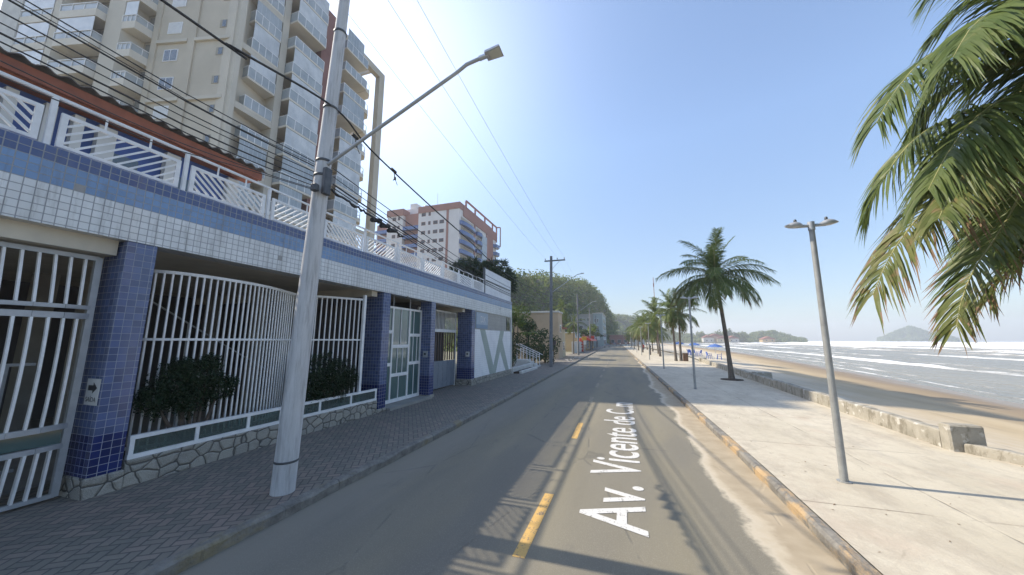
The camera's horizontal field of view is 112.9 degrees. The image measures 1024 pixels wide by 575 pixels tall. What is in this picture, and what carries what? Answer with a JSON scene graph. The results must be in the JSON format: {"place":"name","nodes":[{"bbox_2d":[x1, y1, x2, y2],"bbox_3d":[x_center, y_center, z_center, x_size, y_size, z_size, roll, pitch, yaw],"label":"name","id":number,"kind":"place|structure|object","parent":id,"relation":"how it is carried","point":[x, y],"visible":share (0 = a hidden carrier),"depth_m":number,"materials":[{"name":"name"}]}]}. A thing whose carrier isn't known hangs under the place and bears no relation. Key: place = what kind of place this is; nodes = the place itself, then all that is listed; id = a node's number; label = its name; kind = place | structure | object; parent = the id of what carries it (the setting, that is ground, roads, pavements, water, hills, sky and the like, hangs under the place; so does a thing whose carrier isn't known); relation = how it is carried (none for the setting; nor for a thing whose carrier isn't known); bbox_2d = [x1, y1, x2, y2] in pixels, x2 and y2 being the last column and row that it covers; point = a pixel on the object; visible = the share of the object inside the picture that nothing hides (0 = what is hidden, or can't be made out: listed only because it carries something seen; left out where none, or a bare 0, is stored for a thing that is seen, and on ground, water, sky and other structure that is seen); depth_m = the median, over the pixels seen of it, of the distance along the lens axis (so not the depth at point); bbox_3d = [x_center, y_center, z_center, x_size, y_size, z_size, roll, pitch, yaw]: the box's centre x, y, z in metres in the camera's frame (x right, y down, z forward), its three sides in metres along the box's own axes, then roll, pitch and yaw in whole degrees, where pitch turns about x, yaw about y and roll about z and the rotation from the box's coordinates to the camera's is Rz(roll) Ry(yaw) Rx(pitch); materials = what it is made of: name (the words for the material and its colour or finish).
{"place":"outdoors","nodes":[
{"label":"outdoors","id":0,"kind":"place"},
{"bbox_2d":[0,345,606,574],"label":"pavement","id":1,"kind":"structure","parent":0,"point":[131,530],"depth_m":5.05,"materials":[{"name":"stone"}]},
{"bbox_2d":[121,388,376,487],"bbox_3d":[-6.055,3.363,8.552,1.500,0.890,5.975,-3,-9,18],"label":"stone planter","id":2,"kind":"object","parent":1,"relation":"on","point":[142,465],"visible":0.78,"depth_m":6.83,"materials":[{"name":"stone"}]},
{"bbox_2d":[130,352,239,442],"bbox_3d":[-6.154,2.185,6.513,0.698,1.837,1.749,-3,-9,18],"label":"shrub","id":3,"kind":"object","parent":2,"relation":"in","point":[181,371],"visible":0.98,"depth_m":6.37,"materials":[{"name":"green plant"}]},
{"bbox_2d":[206,416,276,436],"bbox_3d":[-5.867,3.064,7.365,0.299,0.216,1.744,-3,-9,18],"label":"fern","id":4,"kind":"object","parent":2,"relation":"in","point":[237,426],"visible":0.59,"depth_m":7.23,"materials":[{"name":"green plant"}]},
{"bbox_2d":[124,269,366,454],"bbox_3d":[-6.101,1.606,8.516,0.947,3.450,5.297,-3,-9,21],"label":"bar fence","id":5,"kind":"object","parent":2,"relation":"on","point":[286,309],"visible":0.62,"depth_m":7.76,"materials":[{"name":"metal"}]},
{"bbox_2d":[304,349,358,409],"bbox_3d":[-5.177,2.661,9.620,0.817,1.857,2.106,-3,-9,18],"label":"shrub","id":6,"kind":"object","parent":2,"relation":"in","point":[323,387],"visible":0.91,"depth_m":9.46,"materials":[{"name":"green plant"}]},
{"bbox_2d":[0,46,511,500],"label":"tiled building","id":7,"kind":"structure","parent":1,"relation":"on","point":[150,225],"depth_m":7.99,"materials":[{"name":"tile"}]},
{"bbox_2d":[0,363,35,474],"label":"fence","id":8,"kind":"object","parent":7,"relation":"in","point":[7,366],"visible":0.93,"depth_m":5.86,"materials":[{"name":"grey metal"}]},
{"bbox_2d":[0,218,118,511],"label":"garage gate","id":9,"kind":"structure","parent":7,"relation":"attached to","point":[50,438],"depth_m":5.00,"materials":[{"name":"white metal"}]},
{"bbox_2d":[83,378,101,405],"bbox_3d":[-6.624,1.646,5.363,0.350,0.400,0.015,-3,-9,18],"label":"exit sign","id":10,"kind":"object","parent":7,"relation":"attached to","point":[92,392],"visible":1,"depth_m":5.35,"materials":[{"name":"white"}]},
{"bbox_2d":[112,153,138,170],"bbox_3d":[-9.651,-2.512,8.231,0.030,1.500,0.700,-3,-9,18],"label":"window","id":11,"kind":"structure","parent":7,"relation":"in","point":[122,159],"depth_m":8.43,"materials":[{"name":"grey glass"}]},
{"bbox_2d":[159,172,195,190],"bbox_3d":[-9.276,-2.336,9.358,0.030,1.500,0.800,-3,-9,18],"label":"window","id":12,"kind":"structure","parent":7,"relation":"in","point":[187,181],"depth_m":9.59,"materials":[{"name":"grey glass"}]},
{"bbox_2d":[149,299,263,426],"bbox_3d":[-8.678,2.072,9.590,0.044,3.571,3.420,-3,-9,18],"label":"stair rail","id":13,"kind":"object","parent":7,"relation":"in","point":[178,317],"visible":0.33,"depth_m":9.42,"materials":[{"name":"grey metal"}]},
{"bbox_2d":[0,70,483,291],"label":"terrace railing","id":14,"kind":"object","parent":7,"relation":"on","point":[63,126],"visible":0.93,"depth_m":6.54,"materials":[{"name":"metal"}]},
{"bbox_2d":[385,296,421,403],"bbox_3d":[-4.330,2.324,13.214,0.085,4.000,2.670,-3,-9,18],"label":"entrance door","id":15,"kind":"structure","parent":7,"relation":"attached to","point":[403,361],"depth_m":13.36,"materials":[{"name":"white paint"}]},
{"bbox_2d":[411,304,456,389],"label":"service gate","id":16,"kind":"structure","parent":7,"relation":"attached to","point":[444,371],"depth_m":17.39,"materials":[{"name":"metal"}]},
{"bbox_2d":[476,312,487,328],"bbox_3d":[-1.740,1.933,19.728,0.049,0.920,1.680,-3,-9,18],"label":"sign board","id":17,"kind":"object","parent":7,"relation":"attached to","point":[481,320],"visible":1,"depth_m":19.64,"materials":[{"name":"blue"}]},
{"bbox_2d":[483,267,510,301],"bbox_3d":[-0.913,-0.078,22.898,0.120,1.590,5.000,-3,-9,18],"label":"slatted screen","id":18,"kind":"object","parent":7,"relation":"on","point":[492,291],"visible":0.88,"depth_m":22.52,"materials":[{"name":"white"}]},
{"bbox_2d":[506,317,509,330],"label":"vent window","id":19,"kind":"structure","parent":7,"relation":"in","point":[507,319],"depth_m":24.13,"materials":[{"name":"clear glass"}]},
{"bbox_2d":[269,0,349,496],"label":"utility pole","id":20,"kind":"object","parent":1,"relation":"on","point":[285,467],"visible":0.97,"depth_m":5.69,"materials":[{"name":"concrete"}]},
{"bbox_2d":[0,60,309,187],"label":"overhead cable","id":21,"kind":"object","parent":20,"relation":"attached to","point":[135,123],"visible":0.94,"depth_m":3.94,"materials":[{"name":"rubber"}]},
{"bbox_2d":[0,75,309,188],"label":"overhead cable","id":22,"kind":"object","parent":20,"relation":"attached to","point":[137,135],"visible":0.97,"depth_m":3.94,"materials":[{"name":"rubber"}]},
{"bbox_2d":[0,41,310,184],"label":"overhead cable","id":23,"kind":"object","parent":20,"relation":"attached to","point":[138,108],"visible":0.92,"depth_m":3.90,"materials":[{"name":"rubber"}]},
{"bbox_2d":[0,22,311,175],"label":"overhead cable","id":24,"kind":"object","parent":20,"relation":"attached to","point":[138,93],"visible":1,"depth_m":3.88,"materials":[{"name":"rubber"}]},
{"bbox_2d":[0,32,312,181],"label":"overhead cable","id":25,"kind":"object","parent":20,"relation":"attached to","point":[63,64],"visible":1,"depth_m":3.85,"materials":[{"name":"rubber"}]},
{"bbox_2d":[0,10,313,171],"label":"overhead cable","id":26,"kind":"object","parent":20,"relation":"attached to","point":[141,86],"visible":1,"depth_m":3.93,"materials":[{"name":"rubber"}]},
{"bbox_2d":[8,0,313,165],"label":"overhead cable","id":27,"kind":"object","parent":20,"relation":"attached to","point":[48,22],"visible":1,"depth_m":3.93,"materials":[{"name":"rubber"}]},
{"bbox_2d":[15,0,314,164],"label":"overhead cable","id":28,"kind":"object","parent":20,"relation":"attached to","point":[144,74],"visible":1,"depth_m":3.92,"materials":[{"name":"rubber"}]},
{"bbox_2d":[25,0,314,161],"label":"overhead cable","id":29,"kind":"object","parent":20,"relation":"attached to","point":[154,75],"visible":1,"depth_m":4.03,"materials":[{"name":"rubber"}]},
{"bbox_2d":[160,0,552,297],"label":"overhead cable","id":30,"kind":"object","parent":20,"relation":"attached to","point":[235,49],"visible":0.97,"depth_m":5.42,"materials":[{"name":"rubber"}]},
{"bbox_2d":[327,44,503,165],"bbox_3d":[-1.735,-3.020,5.713,3.252,1.578,0.219,-2,-9,14],"label":"street lamp","id":31,"kind":"object","parent":20,"relation":"attached to","point":[492,53],"visible":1,"depth_m":5.72,"materials":[{"name":"grey metal"}]},
{"bbox_2d":[333,188,540,304],"bbox_3d":[0.215,0.103,18.607,0.017,0.988,26.136,-2,-9,15],"label":"overhead cable","id":32,"kind":"object","parent":20,"relation":"attached to","point":[410,238],"visible":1,"depth_m":8.18,"materials":[{"name":"rubber"}]},
{"bbox_2d":[333,168,541,298],"bbox_3d":[0.187,-0.361,18.689,0.017,1.146,26.133,-2,-9,15],"label":"overhead cable","id":33,"kind":"object","parent":20,"relation":"attached to","point":[414,227],"visible":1,"depth_m":8.53,"materials":[{"name":"rubber"}]},
{"bbox_2d":[338,1,538,251],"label":"overhead cable","id":34,"kind":"object","parent":20,"relation":"attached to","point":[424,111],"visible":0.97,"depth_m":11.28,"materials":[{"name":"grey metal"}]},
{"bbox_2d":[333,183,548,303],"bbox_3d":[0.206,-0.005,18.627,0.029,1.080,26.136,-2,-9,15],"label":"overhead cable","id":35,"kind":"object","parent":20,"relation":"attached to","point":[414,238],"visible":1,"depth_m":8.39,"materials":[{"name":"rubber"}]},
{"bbox_2d":[331,188,402,237],"bbox_3d":[-2.989,-1.497,7.301,0.115,0.293,2.421,-2,-9,14],"label":"cable splice","id":36,"kind":"object","parent":35,"relation":"hanging from","point":[381,225],"visible":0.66,"depth_m":7.45,"materials":[{"name":"rubber"}]},
{"bbox_2d":[334,177,547,301],"bbox_3d":[0.196,-0.149,18.653,0.013,1.171,26.134,-2,-9,15],"label":"overhead cable","id":37,"kind":"object","parent":20,"relation":"attached to","point":[417,236],"visible":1,"depth_m":8.61,"materials":[{"name":"rubber"}]},
{"bbox_2d":[334,192,549,306],"bbox_3d":[0.225,0.202,18.588,0.022,0.894,26.137,-2,-9,15],"label":"overhead cable","id":38,"kind":"object","parent":20,"relation":"attached to","point":[417,244],"visible":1,"depth_m":8.44,"materials":[{"name":"rubber"}]},
{"bbox_2d":[389,2,554,254],"bbox_3d":[0.455,-4.950,19.502,0.010,0.560,26.459,-3,-9,16],"label":"overhead cable","id":39,"kind":"object","parent":20,"relation":"attached to","point":[456,107],"visible":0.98,"depth_m":11.42,"materials":[{"name":"grey metal"}]},
{"bbox_2d":[417,0,563,256],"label":"overhead cable","id":40,"kind":"object","parent":20,"relation":"attached to","point":[473,101],"visible":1,"depth_m":11.03,"materials":[{"name":"grey metal"}]},
{"bbox_2d":[385,396,431,410],"bbox_3d":[-4.152,4.353,12.839,0.980,0.115,2.670,-3,-9,18],"label":"doorstep","id":41,"kind":"object","parent":1,"relation":"on","point":[402,403],"visible":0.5,"depth_m":12.56,"materials":[{"name":"concrete"}]},
{"bbox_2d":[517,332,539,358],"bbox_3d":[1.782,6.114,34.252,2.237,3.277,2.355,3,-9,-19],"label":"banana plant","id":42,"kind":"object","parent":1,"relation":"on","point":[528,333],"visible":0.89,"depth_m":34.12,"materials":[{"name":"green plant"}]},
{"bbox_2d":[544,256,564,366],"bbox_3d":[3.984,2.130,31.181,1.950,10.305,0.392,-3,-9,18],"label":"utility pole","id":43,"kind":"object","parent":1,"relation":"on","point":[551,322],"visible":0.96,"depth_m":31.12,"materials":[{"name":"concrete"}]},
{"bbox_2d":[565,312,586,353],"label":"palm tree","id":44,"kind":"object","parent":1,"relation":"on","point":[574,326],"visible":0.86,"depth_m":61.21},
{"bbox_2d":[577,294,579,354],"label":"utility pole","id":45,"kind":"object","parent":1,"relation":"on","point":[577,328],"visible":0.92,"depth_m":55.90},
{"bbox_2d":[0,0,1023,360],"label":"sky","id":46,"kind":"structure","parent":0,"point":[632,130],"materials":[{"name":"blue"}]},
{"bbox_2d":[177,344,851,574],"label":"road","id":47,"kind":"structure","parent":0,"point":[465,498],"depth_m":5.18,"materials":[{"name":"asphalt"}]},
{"bbox_2d":[132,345,607,574],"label":"street kerb","id":48,"kind":"structure","parent":47,"relation":"on","point":[184,560],"depth_m":4.96,"materials":[{"name":"concrete"}]},
{"bbox_2d":[512,493,553,557],"bbox_3d":[0.345,3.272,4.781,0.150,0.001,1.750,-3,-9,18],"label":"lane marking","id":49,"kind":"object","parent":47,"relation":"on","point":[524,544],"visible":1,"depth_m":4.57,"materials":[{"name":"paint"}]},
{"bbox_2d":[571,423,582,438],"bbox_3d":[1.858,4.022,9.594,0.150,0.001,1.754,-3,-9,17],"label":"lane marking","id":50,"kind":"object","parent":47,"relation":"on","point":[577,431],"visible":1,"depth_m":9.43,"materials":[{"name":"paint"}]},
{"bbox_2d":[579,403,648,536],"bbox_3d":[2.862,3.952,9.152,0.948,0.003,9.919,-3,-9,18],"label":"street lettering","id":51,"kind":"object","parent":47,"relation":"on","point":[620,521],"visible":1,"depth_m":5.75,"materials":[{"name":"paint"}]},
{"bbox_2d":[621,344,881,574],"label":"promenade kerb","id":52,"kind":"structure","parent":47,"relation":"on","point":[849,557],"depth_m":4.96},
{"bbox_2d":[512,363,537,373],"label":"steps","id":53,"kind":"structure","parent":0,"point":[524,368],"depth_m":26.20,"materials":[{"name":"white paint"}]},
{"bbox_2d":[514,344,542,366],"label":"staircase","id":54,"kind":"structure","parent":0,"point":[520,361],"depth_m":30.43,"materials":[{"name":"white paint"}]},
{"bbox_2d":[444,268,619,351],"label":"hill","id":55,"kind":"structure","parent":0,"point":[595,295],"depth_m":164.59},
{"bbox_2d":[514,311,562,359],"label":"beige house","id":56,"kind":"structure","parent":0,"point":[541,318],"depth_m":45.84,"materials":[{"name":"paint"}]},
{"bbox_2d":[562,327,566,356],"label":"cream house","id":57,"kind":"structure","parent":0,"point":[563,339],"depth_m":50.31,"materials":[{"name":"paint"}]},
{"bbox_2d":[446,343,882,574],"bbox_3d":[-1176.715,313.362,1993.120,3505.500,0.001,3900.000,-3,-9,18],"label":"ground","id":58,"kind":"structure","parent":0,"point":[567,353],"depth_m":8.01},
{"bbox_2d":[0,0,384,252],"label":"apartment tower","id":59,"kind":"structure","parent":58,"relation":"on","point":[292,40],"depth_m":32.61,"materials":[{"name":"paint"}]},
{"bbox_2d":[152,106,168,118],"bbox_3d":[-32.099,-15.981,31.057,1.450,1.250,0.120,-1,-9,5],"label":"window","id":60,"kind":"structure","parent":59,"relation":"in","point":[161,109],"depth_m":30.99,"materials":[{"name":"glass"}]},
{"bbox_2d":[157,77,173,89],"bbox_3d":[-32.099,-18.897,31.505,1.450,1.250,0.135,-1,-9,5],"label":"window","id":61,"kind":"structure","parent":59,"relation":"in","point":[169,80],"depth_m":31.45,"materials":[{"name":"glass"}]},
{"bbox_2d":[162,49,178,61],"bbox_3d":[-32.099,-21.811,31.959,1.450,1.250,0.135,-1,-9,5],"label":"window","id":62,"kind":"structure","parent":59,"relation":"in","point":[172,54],"depth_m":31.90,"materials":[{"name":"glass"}]},
{"bbox_2d":[167,22,182,34],"bbox_3d":[-32.099,-24.725,32.421,1.450,1.250,0.120,-1,-9,5],"label":"window","id":63,"kind":"structure","parent":59,"relation":"in","point":[174,27],"depth_m":32.35,"materials":[{"name":"white paint"}]},
{"bbox_2d":[172,0,186,7],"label":"window","id":64,"kind":"structure","parent":59,"relation":"in","point":[176,3],"depth_m":32.77,"materials":[{"name":"white paint"}]},
{"bbox_2d":[207,104,214,112],"bbox_3d":[-27.141,-16.119,30.660,0.700,0.800,0.110,-1,-9,5],"label":"window","id":65,"kind":"structure","parent":59,"relation":"in","point":[209,109],"depth_m":30.60,"materials":[{"name":"grey glass"}]},
{"bbox_2d":[211,75,218,83],"bbox_3d":[-27.141,-19.034,31.114,0.700,0.800,0.110,-1,-9,5],"label":"window","id":66,"kind":"structure","parent":59,"relation":"in","point":[215,79],"depth_m":31.06,"materials":[{"name":"grey glass"}]},
{"bbox_2d":[215,47,223,54],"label":"window","id":67,"kind":"structure","parent":59,"relation":"in","point":[219,50],"depth_m":31.51,"materials":[{"name":"grey glass"}]},
{"bbox_2d":[220,19,227,27],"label":"window","id":68,"kind":"structure","parent":59,"relation":"in","point":[223,23],"depth_m":31.97,"materials":[{"name":"grey glass"}]},
{"bbox_2d":[374,198,500,282],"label":"apartment block","id":69,"kind":"structure","parent":58,"relation":"on","point":[465,221],"depth_m":114.81,"materials":[{"name":"white"}]},
{"bbox_2d":[444,256,492,288],"bbox_3d":[-4.144,2.346,34.506,5.865,11.256,4.509,-3,-9,18],"label":"spiky tree","id":70,"kind":"object","parent":58,"relation":"on","point":[475,263],"visible":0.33,"depth_m":33.84,"materials":[{"name":"green plant"}]},
{"bbox_2d":[477,257,519,293],"bbox_3d":[-1.562,2.352,33.241,4.982,10.827,4.020,-3,-9,18],"label":"spiky tree","id":71,"kind":"object","parent":58,"relation":"on","point":[496,270],"visible":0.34,"depth_m":33.10,"materials":[{"name":"green plant"}]},
{"bbox_2d":[512,336,520,365],"bbox_3d":[-0.227,5.221,27.037,1.889,3.035,3.538,-3,-9,18],"label":"bush","id":72,"kind":"object","parent":58,"relation":"on","point":[514,358],"visible":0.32,"depth_m":26.70,"materials":[{"name":"green plant"}]},
{"bbox_2d":[512,304,531,364],"bbox_3d":[0.266,4.692,34.223,3.236,6.288,2.714,2,-9,-15],"label":"tree","id":73,"kind":"object","parent":58,"relation":"on","point":[514,320],"visible":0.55,"depth_m":34.43,"materials":[{"name":"green plant"}]},
{"bbox_2d":[512,302,533,357],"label":"palm tree","id":74,"kind":"object","parent":58,"relation":"on","point":[517,320],"visible":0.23,"depth_m":44.62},
{"bbox_2d":[518,314,548,358],"bbox_3d":[2.041,5.762,38.117,3.939,5.366,2.625,6,-11,-33],"label":"tree","id":75,"kind":"object","parent":58,"relation":"on","point":[526,326],"visible":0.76,"depth_m":37.97,"materials":[{"name":"green plant"}]},
{"bbox_2d":[512,329,560,362],"bbox_3d":[2.048,5.992,34.462,5.089,3.812,4.265,7,-11,-39],"label":"bush","id":76,"kind":"object","parent":58,"relation":"on","point":[537,340],"visible":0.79,"depth_m":34.48,"materials":[{"name":"green plant"}]},
{"bbox_2d":[530,339,557,362],"bbox_3d":[3.298,6.894,36.782,3.137,2.740,3.139,-3,-9,18],"label":"bush","id":77,"kind":"object","parent":58,"relation":"on","point":[545,359],"visible":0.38,"depth_m":36.48,"materials":[{"name":"green plant"}]},
{"bbox_2d":[547,297,576,326],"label":"palm tree","id":78,"kind":"object","parent":58,"relation":"on","point":[564,314],"visible":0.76,"depth_m":58.45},
{"bbox_2d":[565,332,589,351],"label":"corner shop","id":79,"kind":"structure","parent":58,"relation":"on","point":[568,341],"depth_m":78.92,"materials":[{"name":"paint"}]},
{"bbox_2d":[572,341,583,353],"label":"boundary wall","id":80,"kind":"structure","parent":58,"relation":"on","point":[575,347],"depth_m":65.14,"materials":[{"name":"white paint"}]},
{"bbox_2d":[567,314,593,346],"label":"apartment house","id":81,"kind":"structure","parent":58,"relation":"on","point":[585,317],"depth_m":147.08,"materials":[{"name":"white paint"}]},
{"bbox_2d":[579,327,589,344],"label":"street tree","id":82,"kind":"object","parent":58,"relation":"on","point":[585,332],"visible":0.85,"depth_m":70.23,"materials":[{"name":"green plant"}]},
{"bbox_2d":[587,324,597,344],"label":"street tree","id":83,"kind":"object","parent":58,"relation":"on","point":[594,327],"visible":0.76,"depth_m":89.26,"materials":[{"name":"green plant"}]},
{"bbox_2d":[592,313,606,346],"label":"glass corner block","id":84,"kind":"structure","parent":58,"relation":"on","point":[600,322],"depth_m":144.39,"materials":[{"name":"glass"}]},
{"bbox_2d":[609,335,628,343],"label":"roadside house","id":85,"kind":"structure","parent":58,"relation":"on","point":[617,339],"depth_m":219.11,"materials":[{"name":"beige paint"}]},
{"bbox_2d":[615,319,778,342],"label":"hill","id":86,"kind":"structure","parent":0,"point":[623,323],"depth_m":499.33,"materials":[{"name":"plant"}]},
{"bbox_2d":[701,335,713,341],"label":"shore house","id":87,"kind":"structure","parent":86,"relation":"on","point":[707,338],"depth_m":520.18,"materials":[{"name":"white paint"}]},
{"bbox_2d":[613,314,807,342],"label":"hill wood","id":88,"kind":"object","parent":86,"relation":"on","point":[779,337],"visible":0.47,"depth_m":547.18,"materials":[{"name":"green plant"}]},
{"bbox_2d":[715,336,730,341],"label":"shore house","id":89,"kind":"structure","parent":86,"relation":"on","point":[720,339],"depth_m":512.51,"materials":[{"name":"beige paint"}]},
{"bbox_2d":[737,331,749,341],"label":"shore tree","id":90,"kind":"object","parent":86,"relation":"on","point":[746,336],"visible":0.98,"depth_m":542.38,"materials":[{"name":"green plant"}]},
{"bbox_2d":[759,336,775,341],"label":"shore house","id":91,"kind":"structure","parent":86,"relation":"on","point":[767,339],"depth_m":507.12,"materials":[{"name":"paint"}]},
{"bbox_2d":[622,344,1023,574],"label":"promenade","id":92,"kind":"structure","parent":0,"point":[931,501],"depth_m":5.81,"materials":[{"name":"concrete"}]},
{"bbox_2d":[627,316,650,351],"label":"palm tree","id":93,"kind":"object","parent":92,"relation":"on","point":[635,329],"visible":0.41,"depth_m":68.51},
{"bbox_2d":[632,312,664,354],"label":"palm tree","id":94,"kind":"object","parent":92,"relation":"on","point":[653,334],"visible":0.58,"depth_m":57.08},
{"bbox_2d":[636,296,665,355],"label":"palm tree","id":95,"kind":"object","parent":92,"relation":"on","point":[650,312],"visible":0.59,"depth_m":51.07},
{"bbox_2d":[641,317,670,353],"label":"palm tree","id":96,"kind":"object","parent":92,"relation":"on","point":[651,337],"visible":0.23,"depth_m":60.70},
{"bbox_2d":[656,314,664,368],"bbox_3d":[12.837,4.578,28.989,0.820,4.688,0.195,-3,-9,18],"label":"promenade lamp","id":97,"kind":"object","parent":92,"relation":"on","point":[662,339],"visible":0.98,"depth_m":28.98,"materials":[{"name":"grey metal"}]},
{"bbox_2d":[648,288,706,360],"bbox_3d":[19.554,4.223,39.977,6.547,8.843,6.693,-3,-9,18],"label":"palm tree","id":98,"kind":"object","parent":92,"relation":"on","point":[671,317],"visible":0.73,"depth_m":39.77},
{"bbox_2d":[681,295,697,388],"bbox_3d":[9.050,2.715,17.039,0.820,4.687,0.195,-3,-10,18],"label":"promenade lamp","id":99,"kind":"object","parent":92,"relation":"on","point":[692,350],"visible":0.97,"depth_m":17.02,"materials":[{"name":"grey metal"}]},
{"bbox_2d":[655,227,780,378],"bbox_3d":[13.024,1.039,21.158,6.621,9.337,6.170,2,-9,-10],"label":"palm tree","id":100,"kind":"object","parent":92,"relation":"on","point":[715,273],"visible":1,"depth_m":20.94,"materials":[{"name":"plant"}]},
{"bbox_2d":[784,217,852,483],"bbox_3d":[5.639,1.003,6.066,0.820,4.688,0.195,-3,-9,18],"label":"promenade lamp","id":101,"kind":"object","parent":92,"relation":"on","point":[837,429],"visible":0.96,"depth_m":6.03,"materials":[{"name":"metal"}]},
{"bbox_2d":[846,0,1023,357],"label":"palm tree","id":102,"kind":"object","parent":92,"relation":"on","point":[973,187],"visible":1,"depth_m":4.24,"materials":[{"name":"plant"}]},
{"bbox_2d":[629,342,1023,452],"bbox_3d":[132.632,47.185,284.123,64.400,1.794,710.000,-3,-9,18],"label":"beach","id":103,"kind":"structure","parent":0,"point":[1001,422],"depth_m":17.75,"materials":[{"name":"sand"}]},
{"bbox_2d":[699,358,1023,465],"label":"seawall","id":104,"kind":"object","parent":103,"relation":"on","point":[963,437],"visible":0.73,"depth_m":8.37,"materials":[{"name":"concrete"}]},
{"bbox_2d":[667,341,1023,403],"bbox_3d":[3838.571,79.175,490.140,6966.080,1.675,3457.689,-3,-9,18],"label":"sea","id":105,"kind":"structure","parent":0,"point":[992,369],"depth_m":60.37,"materials":[{"name":"liquid"}]},
{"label":"island","id":106,"kind":"structure","parent":0,"visible":0},
{"bbox_2d":[877,325,959,341],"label":"hill wood","id":107,"kind":"object","parent":106,"relation":"on","point":[897,335],"visible":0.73,"depth_m":895.13,"materials":[{"name":"green plant"}]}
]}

